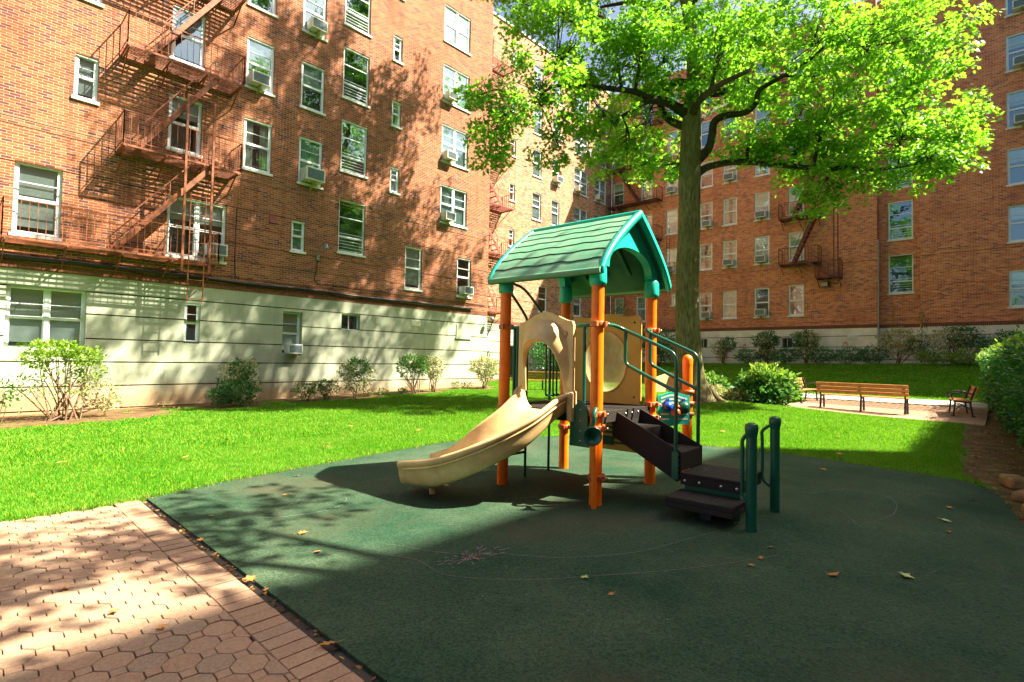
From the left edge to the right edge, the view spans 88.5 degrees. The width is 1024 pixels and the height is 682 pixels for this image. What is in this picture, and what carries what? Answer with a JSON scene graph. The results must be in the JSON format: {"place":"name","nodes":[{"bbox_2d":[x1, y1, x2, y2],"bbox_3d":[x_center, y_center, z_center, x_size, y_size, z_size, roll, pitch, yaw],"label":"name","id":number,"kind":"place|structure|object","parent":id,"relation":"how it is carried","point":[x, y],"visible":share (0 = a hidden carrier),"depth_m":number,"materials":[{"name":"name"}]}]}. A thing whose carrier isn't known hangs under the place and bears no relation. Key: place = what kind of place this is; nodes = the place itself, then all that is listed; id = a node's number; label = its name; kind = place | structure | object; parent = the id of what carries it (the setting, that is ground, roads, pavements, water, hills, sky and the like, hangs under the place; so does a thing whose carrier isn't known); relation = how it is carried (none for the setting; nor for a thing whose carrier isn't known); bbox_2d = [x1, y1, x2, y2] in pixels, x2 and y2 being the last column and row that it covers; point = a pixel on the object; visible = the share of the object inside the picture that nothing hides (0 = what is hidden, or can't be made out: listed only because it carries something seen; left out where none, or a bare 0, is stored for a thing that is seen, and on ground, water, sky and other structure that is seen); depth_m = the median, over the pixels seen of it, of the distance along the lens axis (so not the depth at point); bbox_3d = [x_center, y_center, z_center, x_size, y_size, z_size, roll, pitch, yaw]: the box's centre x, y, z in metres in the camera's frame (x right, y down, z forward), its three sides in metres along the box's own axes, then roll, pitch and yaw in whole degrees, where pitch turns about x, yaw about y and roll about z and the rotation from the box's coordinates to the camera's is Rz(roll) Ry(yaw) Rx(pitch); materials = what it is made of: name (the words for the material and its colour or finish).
{"place":"outdoors","nodes":[
{"label":"outdoors","id":0,"kind":"place"},
{"bbox_2d":[0,362,1023,525],"bbox_3d":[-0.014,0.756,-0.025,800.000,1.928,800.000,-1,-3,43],"label":"ground","id":1,"kind":"structure","parent":0,"point":[984,466],"depth_m":10.54,"materials":[{"name":"soil"}]},
{"bbox_2d":[0,378,18,424],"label":"shrub","id":2,"kind":"object","parent":1,"relation":"on","point":[4,396],"visible":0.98,"depth_m":11.78,"materials":[{"name":"green plant"}]},
{"bbox_2d":[3,337,121,421],"bbox_3d":[-10.845,0.947,12.822,1.348,2.042,2.292,-1,-3,43],"label":"leggy shrub","id":3,"kind":"object","parent":1,"relation":"on","point":[65,353],"visible":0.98,"depth_m":12.75,"materials":[{"name":"green plant"}]},
{"bbox_2d":[0,506,252,678],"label":"paver bed","id":4,"kind":"object","parent":1,"relation":"on","point":[55,606],"depth_m":2.71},
{"bbox_2d":[0,500,364,681],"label":"brick pavers","id":5,"kind":"object","parent":4,"relation":"on","point":[146,570],"visible":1,"depth_m":2.90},
{"bbox_2d":[144,501,380,681],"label":"edge joint","id":6,"kind":"object","parent":4,"relation":"on","point":[364,674],"visible":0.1,"depth_m":2.98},
{"bbox_2d":[205,356,262,406],"bbox_3d":[-8.346,1.234,15.966,1.417,1.576,1.496,1,-2,-7],"label":"evergreen shrub","id":7,"kind":"object","parent":1,"relation":"on","point":[245,377],"visible":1,"depth_m":15.86,"materials":[{"name":"green plant"}]},
{"bbox_2d":[0,0,493,416],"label":"apartment building","id":8,"kind":"structure","parent":1,"relation":"on","point":[360,111],"depth_m":17.94,"materials":[{"name":"orange brick"}]},
{"bbox_2d":[9,160,62,241],"bbox_3d":[-12.557,-3.680,13.925,0.207,1.965,1.050,-1,-3,43],"label":"window","id":9,"kind":"structure","parent":8,"relation":"in","point":[56,200],"depth_m":13.97,"materials":[{"name":"glass"}]},
{"bbox_2d":[3,285,85,349],"bbox_3d":[-12.516,-0.592,14.132,0.127,1.660,1.620,-1,-3,43],"label":"window","id":10,"kind":"structure","parent":8,"relation":"in","point":[78,325],"depth_m":14.09,"materials":[{"name":"glass"}]},
{"bbox_2d":[71,53,99,105],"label":"window","id":11,"kind":"structure","parent":8,"relation":"in","point":[79,58],"depth_m":14.74,"materials":[{"name":"white paint"}]},
{"bbox_2d":[0,0,246,302],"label":"fire escape","id":12,"kind":"object","parent":8,"relation":"attached to","point":[203,169],"visible":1,"depth_m":15.52,"materials":[{"name":"orange metal"}]},
{"bbox_2d":[165,93,202,158],"bbox_3d":[-10.229,-6.708,16.454,0.207,1.775,1.010,-1,-3,43],"label":"window","id":13,"kind":"structure","parent":8,"relation":"in","point":[198,107],"depth_m":16.54,"materials":[{"name":"white paint"}]},
{"bbox_2d":[169,4,205,69],"bbox_3d":[-10.176,-9.506,16.548,0.207,1.775,1.010,-1,-3,43],"label":"window","id":14,"kind":"structure","parent":8,"relation":"in","point":[176,8],"depth_m":16.64,"materials":[{"name":"white paint"}]},
{"bbox_2d":[183,303,200,343],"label":"window","id":15,"kind":"structure","parent":8,"relation":"in","point":[197,314],"depth_m":16.60,"materials":[{"name":"white paint"}]},
{"bbox_2d":[163,195,226,264],"bbox_3d":[-9.990,-3.484,16.666,0.207,1.915,1.770,-1,-3,43],"label":"window","id":16,"kind":"structure","parent":8,"relation":"in","point":[194,209],"depth_m":16.67,"materials":[{"name":"white paint"}]},
{"bbox_2d":[205,243,227,261],"bbox_3d":[-9.518,-2.789,16.895,0.458,0.627,0.574,-1,-3,43],"label":"air conditioner","id":17,"kind":"object","parent":8,"relation":"attached to","point":[223,250],"visible":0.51,"depth_m":16.80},
{"bbox_2d":[0,258,471,311],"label":"ledge","id":18,"kind":"object","parent":8,"relation":"attached to","point":[204,279],"depth_m":16.40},
{"bbox_2d":[0,253,472,309],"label":"ledge","id":19,"kind":"object","parent":8,"relation":"attached to","point":[173,274],"depth_m":16.70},
{"bbox_2d":[241,117,272,176],"bbox_3d":[-8.748,-6.641,18.059,0.238,1.805,1.020,-1,-3,43],"label":"window","id":20,"kind":"structure","parent":8,"relation":"in","point":[264,146],"depth_m":18.11,"materials":[{"name":"white paint"}]},
{"bbox_2d":[247,69,270,93],"bbox_3d":[-8.620,-8.745,17.924,0.482,0.660,0.604,-1,-3,43],"label":"air conditioner","id":21,"kind":"object","parent":8,"relation":"attached to","point":[258,80],"visible":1,"depth_m":17.81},
{"bbox_2d":[244,36,275,97],"bbox_3d":[-8.683,-9.439,18.142,0.207,1.805,1.020,-1,-3,43],"label":"window","id":22,"kind":"structure","parent":8,"relation":"in","point":[270,70],"depth_m":18.22,"materials":[{"name":"glass"}]},
{"bbox_2d":[282,312,300,354],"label":"window","id":23,"kind":"structure","parent":8,"relation":"in","point":[294,334],"depth_m":19.06,"materials":[{"name":"glass"}]},
{"bbox_2d":[284,344,302,358],"bbox_3d":[-7.784,0.394,18.726,0.410,0.561,0.513,-1,-3,43],"label":"air conditioner","id":24,"kind":"object","parent":8,"relation":"attached to","point":[293,349],"visible":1,"depth_m":18.60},
{"bbox_2d":[289,220,305,254],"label":"window","id":25,"kind":"structure","parent":8,"relation":"in","point":[297,244],"depth_m":19.13,"materials":[{"name":"white paint"}]},
{"bbox_2d":[297,136,323,189],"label":"window","id":26,"kind":"structure","parent":8,"relation":"in","point":[310,151],"depth_m":19.49,"materials":[{"name":"glass"}]},
{"bbox_2d":[300,165,324,190],"bbox_3d":[-7.307,-5.885,19.248,0.578,0.792,0.725,-1,-3,43],"label":"air conditioner","id":27,"kind":"object","parent":8,"relation":"attached to","point":[312,175],"visible":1,"depth_m":19.08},
{"bbox_2d":[299,61,325,116],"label":"window","id":28,"kind":"structure","parent":8,"relation":"in","point":[313,86],"depth_m":19.60,"materials":[{"name":"white paint"}]},
{"bbox_2d":[302,0,327,42],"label":"window","id":29,"kind":"structure","parent":8,"relation":"in","point":[323,17],"depth_m":19.63,"materials":[{"name":"white paint"}]},
{"bbox_2d":[307,15,327,39],"bbox_3d":[-7.207,-11.498,19.471,0.482,0.660,0.604,-1,-3,43],"label":"air conditioner","id":30,"kind":"object","parent":8,"relation":"attached to","point":[317,26],"visible":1,"depth_m":19.34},
{"bbox_2d":[337,198,365,257],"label":"window","id":31,"kind":"structure","parent":8,"relation":"in","point":[344,252],"depth_m":20.69,"materials":[{"name":"white paint"}]},
{"bbox_2d":[339,119,367,179],"bbox_3d":[-6.227,-7.538,20.727,0.185,2.075,1.230,-1,-3,43],"label":"window","id":32,"kind":"structure","parent":8,"relation":"in","point":[363,175],"depth_m":20.82,"materials":[{"name":"white paint"}]},
{"bbox_2d":[342,46,369,108],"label":"window","id":33,"kind":"structure","parent":8,"relation":"in","point":[365,104],"depth_m":20.91,"materials":[{"name":"white paint"}]},
{"bbox_2d":[344,0,371,38],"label":"window","id":34,"kind":"structure","parent":8,"relation":"in","point":[369,1],"depth_m":21.04,"materials":[{"name":"white paint"}]},
{"bbox_2d":[389,167,400,195],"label":"window","id":35,"kind":"structure","parent":8,"relation":"in","point":[393,189],"depth_m":22.18,"materials":[{"name":"white paint"}]},
{"bbox_2d":[391,100,401,129],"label":"window","id":36,"kind":"structure","parent":8,"relation":"in","point":[397,110],"depth_m":22.31,"materials":[{"name":"white paint"}]},
{"bbox_2d":[403,246,422,291],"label":"window","id":37,"kind":"structure","parent":8,"relation":"in","point":[417,275],"depth_m":22.86,"materials":[{"name":"white paint"}]},
{"bbox_2d":[439,184,467,229],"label":"window","id":38,"kind":"structure","parent":8,"relation":"in","point":[453,200],"depth_m":24.64,"materials":[{"name":"glass"}]},
{"bbox_2d":[441,123,468,171],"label":"window","id":39,"kind":"structure","parent":8,"relation":"in","point":[451,138],"depth_m":24.63,"materials":[{"name":"glass"}]},
{"bbox_2d":[442,64,470,113],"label":"window","id":40,"kind":"structure","parent":8,"relation":"in","point":[450,77],"depth_m":24.63,"materials":[{"name":"glass"}]},
{"bbox_2d":[444,4,471,56],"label":"window","id":41,"kind":"structure","parent":8,"relation":"in","point":[457,29],"depth_m":24.77,"materials":[{"name":"glass"}]},
{"bbox_2d":[455,324,471,338],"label":"blocked window","id":42,"kind":"structure","parent":8,"relation":"in","point":[462,331],"depth_m":24.74,"materials":[{"name":"paint"}]},
{"bbox_2d":[290,380,321,401],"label":"shrub","id":43,"kind":"object","parent":1,"relation":"on","point":[308,391],"visible":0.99,"depth_m":17.44,"materials":[{"name":"green plant"}]},
{"bbox_2d":[314,378,341,399],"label":"shrub","id":44,"kind":"object","parent":1,"relation":"on","point":[323,392],"visible":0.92,"depth_m":18.12,"materials":[{"name":"green plant"}]},
{"bbox_2d":[336,356,377,397],"bbox_3d":[-5.586,1.313,19.031,1.068,1.559,1.475,0,-2,28],"label":"two tone shrub","id":45,"kind":"object","parent":1,"relation":"on","point":[359,374],"visible":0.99,"depth_m":18.88,"materials":[{"name":"green plant"}]},
{"bbox_2d":[395,353,431,393],"bbox_3d":[-3.894,1.295,20.806,1.468,1.627,1.393,2,-2,-16],"label":"leggy shrub","id":46,"kind":"object","parent":1,"relation":"on","point":[414,364],"visible":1,"depth_m":20.71,"materials":[{"name":"green plant"}]},
{"bbox_2d":[426,353,445,391],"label":"pale shrub","id":47,"kind":"object","parent":1,"relation":"on","point":[434,370],"visible":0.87,"depth_m":21.55,"materials":[{"name":"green plant"}]},
{"bbox_2d":[467,354,498,388],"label":"pale shrub","id":48,"kind":"object","parent":1,"relation":"on","point":[485,369],"visible":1,"depth_m":23.65,"materials":[{"name":"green plant"}]},
{"bbox_2d":[0,361,988,521],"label":"grass","id":49,"kind":"structure","parent":1,"relation":"on","point":[159,428],"depth_m":9.94,"materials":[{"name":"plant"}]},
{"bbox_2d":[3,386,1023,679],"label":"leaf litter","id":50,"kind":"object","parent":1,"relation":"on","point":[253,588],"visible":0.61,"depth_m":6.27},
{"bbox_2d":[528,342,559,374],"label":"tall shrub","id":51,"kind":"object","parent":1,"relation":"on","point":[537,351],"visible":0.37,"depth_m":30.43,"materials":[{"name":"green plant"}]},
{"bbox_2d":[486,11,612,379],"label":"apartment building","id":52,"kind":"structure","parent":1,"relation":"on","point":[542,200],"depth_m":34.16,"materials":[{"name":"brick"}]},
{"bbox_2d":[487,39,515,321],"bbox_3d":[-1.646,-9.189,29.978,1.021,16.046,4.226,-1,-3,43],"label":"fire escape","id":53,"kind":"object","parent":52,"relation":"attached to","point":[494,207],"visible":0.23,"depth_m":30.69,"materials":[{"name":"red paint"}]},
{"bbox_2d":[532,192,541,221],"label":"window","id":54,"kind":"structure","parent":52,"relation":"in","point":[535,195],"depth_m":34.33,"materials":[{"name":"glass"}]},
{"bbox_2d":[574,167,588,197],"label":"window","id":55,"kind":"structure","parent":52,"relation":"in","point":[579,181],"depth_m":37.98,"materials":[{"name":"glass"}]},
{"bbox_2d":[594,177,606,205],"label":"window","id":56,"kind":"structure","parent":52,"relation":"in","point":[600,187],"depth_m":39.89,"materials":[{"name":"glass"}]},
{"bbox_2d":[147,436,1023,681],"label":"rubber play surface","id":57,"kind":"object","parent":1,"relation":"on","point":[792,611],"visible":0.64,"depth_m":3.61,"materials":[{"name":"rubber"}]},
{"bbox_2d":[397,210,780,532],"bbox_3d":[0.957,0.111,5.666,3.257,3.107,3.022,-1,-3,40],"label":"playground structure","id":58,"kind":"object","parent":57,"relation":"on","point":[598,259],"visible":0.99,"depth_m":5.58,"materials":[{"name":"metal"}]},
{"bbox_2d":[590,301,645,366],"bbox_3d":[6.810,-0.468,34.331,5.175,4.350,3.082,0,-2,18],"label":"tall shrub","id":59,"kind":"object","parent":1,"relation":"on","point":[611,363],"visible":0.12,"depth_m":34.24,"materials":[{"name":"green plant"}]},
{"bbox_2d":[642,327,675,365],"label":"tall shrub","id":60,"kind":"object","parent":1,"relation":"on","point":[659,351],"visible":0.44,"depth_m":32.81,"materials":[{"name":"green plant"}]},
{"bbox_2d":[704,369,729,393],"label":"leafy shrub","id":61,"kind":"object","parent":1,"relation":"on","point":[710,377],"visible":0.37,"depth_m":17.91,"materials":[{"name":"green plant"}]},
{"bbox_2d":[711,336,737,362],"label":"two tone shrub","id":62,"kind":"object","parent":1,"relation":"on","point":[724,349],"visible":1,"depth_m":32.98,"materials":[{"name":"green plant"}]},
{"bbox_2d":[451,0,1004,402],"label":"oak tree","id":63,"kind":"object","parent":1,"relation":"on","point":[635,39],"visible":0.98,"depth_m":15.67,"materials":[{"name":"green plant"}]},
{"bbox_2d":[727,388,758,402],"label":"ground cover","id":64,"kind":"object","parent":1,"relation":"on","point":[736,395],"visible":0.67,"depth_m":16.80,"materials":[{"name":"green plant"}]},
{"bbox_2d":[610,0,879,363],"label":"apartment building","id":65,"kind":"structure","parent":1,"relation":"on","point":[793,299],"depth_m":33.05,"materials":[{"name":"red brick"}]},
{"bbox_2d":[607,110,669,295],"bbox_3d":[9.315,-9.897,38.598,4.976,13.633,0.921,-1,-3,43],"label":"fire escape","id":66,"kind":"object","parent":65,"relation":"attached to","point":[638,202],"visible":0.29,"depth_m":38.71,"materials":[{"name":"metal"}]},
{"bbox_2d":[636,296,645,322],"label":"window","id":67,"kind":"structure","parent":65,"relation":"in","point":[641,308],"depth_m":38.78,"materials":[{"name":"glass"}]},
{"bbox_2d":[699,243,712,270],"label":"window","id":68,"kind":"structure","parent":65,"relation":"in","point":[702,247],"depth_m":35.61,"materials":[{"name":"white paint"}]},
{"bbox_2d":[699,292,712,319],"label":"window","id":69,"kind":"structure","parent":65,"relation":"in","point":[702,305],"depth_m":35.58,"materials":[{"name":"glass"}]},
{"bbox_2d":[700,202,712,229],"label":"window","id":70,"kind":"structure","parent":65,"relation":"in","point":[703,215],"depth_m":35.68,"materials":[{"name":"white paint"}]},
{"bbox_2d":[721,290,736,319],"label":"window","id":71,"kind":"structure","parent":65,"relation":"in","point":[729,297],"depth_m":34.42,"materials":[{"name":"glass"}]},
{"bbox_2d":[722,240,736,268],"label":"window","id":72,"kind":"structure","parent":65,"relation":"in","point":[726,253],"depth_m":34.45,"materials":[{"name":"white paint"}]},
{"bbox_2d":[722,197,737,226],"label":"window","id":73,"kind":"structure","parent":65,"relation":"in","point":[726,211],"depth_m":34.64,"materials":[{"name":"glass"}]},
{"bbox_2d":[753,236,769,265],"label":"window","id":74,"kind":"structure","parent":65,"relation":"in","point":[757,239],"depth_m":33.14,"materials":[{"name":"white paint"}]},
{"bbox_2d":[753,191,769,221],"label":"window","id":75,"kind":"structure","parent":65,"relation":"in","point":[763,194],"depth_m":33.20,"materials":[{"name":"glass"}]},
{"bbox_2d":[787,231,804,261],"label":"window","id":76,"kind":"structure","parent":65,"relation":"in","point":[793,237],"depth_m":31.90,"materials":[{"name":"white paint"}]},
{"bbox_2d":[787,285,804,316],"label":"window","id":77,"kind":"structure","parent":65,"relation":"in","point":[790,315],"depth_m":31.59,"materials":[{"name":"white paint"}]},
{"bbox_2d":[778,61,842,288],"bbox_3d":[17.504,-9.843,30.956,3.176,13.545,0.884,-1,-3,43],"label":"fire escape","id":78,"kind":"object","parent":65,"relation":"attached to","point":[807,232],"visible":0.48,"depth_m":30.89,"materials":[{"name":"metal"}]},
{"bbox_2d":[733,344,764,362],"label":"rose bush","id":79,"kind":"object","parent":1,"relation":"on","point":[743,358],"visible":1,"depth_m":31.59,"materials":[{"name":"green plant"}]},
{"bbox_2d":[750,329,781,362],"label":"two tone shrub","id":80,"kind":"object","parent":1,"relation":"on","point":[767,345],"visible":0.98,"depth_m":31.14,"materials":[{"name":"green plant"}]},
{"bbox_2d":[727,361,805,404],"bbox_3d":[8.091,1.438,16.922,2.303,1.584,2.327,-1,-3,43],"label":"leafy shrub","id":81,"kind":"object","parent":1,"relation":"on","point":[765,383],"visible":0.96,"depth_m":16.59,"materials":[{"name":"green plant"}]},
{"bbox_2d":[766,346,802,363],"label":"bush","id":82,"kind":"object","parent":1,"relation":"on","point":[783,358],"visible":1,"depth_m":30.18,"materials":[{"name":"green plant"}]},
{"bbox_2d":[786,328,821,363],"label":"two tone shrub","id":83,"kind":"object","parent":1,"relation":"on","point":[806,343],"visible":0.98,"depth_m":29.72,"materials":[{"name":"green plant"}]},
{"bbox_2d":[803,345,844,363],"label":"rose bush","id":84,"kind":"object","parent":1,"relation":"on","point":[820,358],"visible":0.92,"depth_m":28.94,"materials":[{"name":"green plant"}]},
{"bbox_2d":[830,342,869,363],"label":"rose bush","id":85,"kind":"object","parent":1,"relation":"on","point":[846,357],"visible":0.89,"depth_m":28.07,"materials":[{"name":"green plant"}]},
{"bbox_2d":[851,343,892,363],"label":"rose bush","id":86,"kind":"object","parent":1,"relation":"on","point":[873,356],"visible":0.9,"depth_m":27.33,"materials":[{"name":"green plant"}]},
{"bbox_2d":[877,0,919,363],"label":"apartment building","id":87,"kind":"structure","parent":1,"relation":"on","point":[899,275],"depth_m":28.88,"materials":[{"name":"red brick"}]},
{"bbox_2d":[887,199,913,241],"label":"window","id":88,"kind":"structure","parent":87,"relation":"in","point":[909,237],"depth_m":28.76,"materials":[{"name":"white paint"}]},
{"bbox_2d":[887,253,914,294],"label":"window","id":89,"kind":"structure","parent":87,"relation":"in","point":[911,291],"depth_m":28.62,"materials":[{"name":"white paint"}]},
{"bbox_2d":[874,326,928,363],"bbox_3d":[19.794,0.211,26.933,2.172,2.036,2.222,0,-2,18],"label":"pale shrub","id":90,"kind":"object","parent":1,"relation":"on","point":[910,344],"visible":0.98,"depth_m":26.71,"materials":[{"name":"green plant"}]},
{"bbox_2d":[912,347,957,364],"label":"bush","id":91,"kind":"object","parent":1,"relation":"on","point":[929,358],"visible":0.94,"depth_m":25.09,"materials":[{"name":"green plant"}]},
{"bbox_2d":[923,324,988,363],"bbox_3d":[21.402,0.179,25.513,1.936,1.982,2.429,2,-2,-21],"label":"two tone shrub","id":92,"kind":"object","parent":1,"relation":"on","point":[959,340],"visible":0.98,"depth_m":25.25,"materials":[{"name":"green plant"}]},
{"bbox_2d":[939,347,984,364],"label":"bush","id":93,"kind":"object","parent":1,"relation":"on","point":[959,355],"visible":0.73,"depth_m":24.18,"materials":[{"name":"green plant"}]},
{"bbox_2d":[918,0,1023,363],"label":"apartment building","id":94,"kind":"structure","parent":1,"relation":"on","point":[971,234],"depth_m":26.03,"materials":[{"name":"red brick"}]},
{"bbox_2d":[1005,89,1023,129],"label":"window","id":95,"kind":"structure","parent":94,"relation":"in","point":[1008,95],"depth_m":25.45,"materials":[{"name":"glass"}]},
{"bbox_2d":[1005,32,1023,73],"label":"window","id":96,"kind":"structure","parent":94,"relation":"in","point":[1018,35],"depth_m":25.53,"materials":[{"name":"glass"}]},
{"bbox_2d":[1006,147,1023,186],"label":"window","id":97,"kind":"structure","parent":94,"relation":"in","point":[1010,152],"depth_m":25.36,"materials":[{"name":"white paint"}]},
{"bbox_2d":[1007,204,1023,243],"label":"window","id":98,"kind":"structure","parent":94,"relation":"in","point":[1019,214],"depth_m":25.27,"materials":[{"name":"white paint"}]},
{"bbox_2d":[1008,270,1023,308],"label":"window","id":99,"kind":"structure","parent":94,"relation":"in","point":[1020,272],"depth_m":25.18,"materials":[{"name":"glass"}]},
{"bbox_2d":[971,328,1020,350],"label":"evergreen shrub","id":100,"kind":"object","parent":1,"relation":"on","point":[981,344],"visible":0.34,"depth_m":24.07,"materials":[{"name":"green plant"}]},
{"bbox_2d":[975,324,1023,451],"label":"hedge","id":101,"kind":"object","parent":1,"relation":"on","point":[1001,364],"visible":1,"depth_m":9.99,"materials":[{"name":"green plant"}]},
{"bbox_2d":[999,474,1023,489],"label":"edging stone","id":102,"kind":"object","parent":1,"relation":"on","point":[1014,481],"visible":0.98,"depth_m":6.30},
{"bbox_2d":[494,0,877,305],"label":"sky","id":103,"kind":"structure","parent":0,"point":[617,9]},
{"bbox_2d":[778,398,987,425],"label":"brick patio","id":104,"kind":"structure","parent":0,"point":[937,413],"depth_m":16.03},
{"bbox_2d":[816,382,910,414],"bbox_3d":[10.640,1.709,15.994,0.603,0.850,2.350,3,-3,-45],"label":"park bench","id":105,"kind":"object","parent":104,"relation":"on","point":[887,389],"visible":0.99,"depth_m":15.80,"materials":[{"name":"brown wood"}]},
{"bbox_2d":[946,386,979,416],"bbox_3d":[13.051,1.726,15.255,0.618,0.850,1.350,0,-2,35],"label":"park bench","id":106,"kind":"object","parent":104,"relation":"on","point":[970,393],"visible":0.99,"depth_m":14.90,"materials":[{"name":"wood"}]},
{"bbox_2d":[802,393,993,409],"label":"concrete path","id":107,"kind":"structure","parent":0,"point":[942,403],"depth_m":17.75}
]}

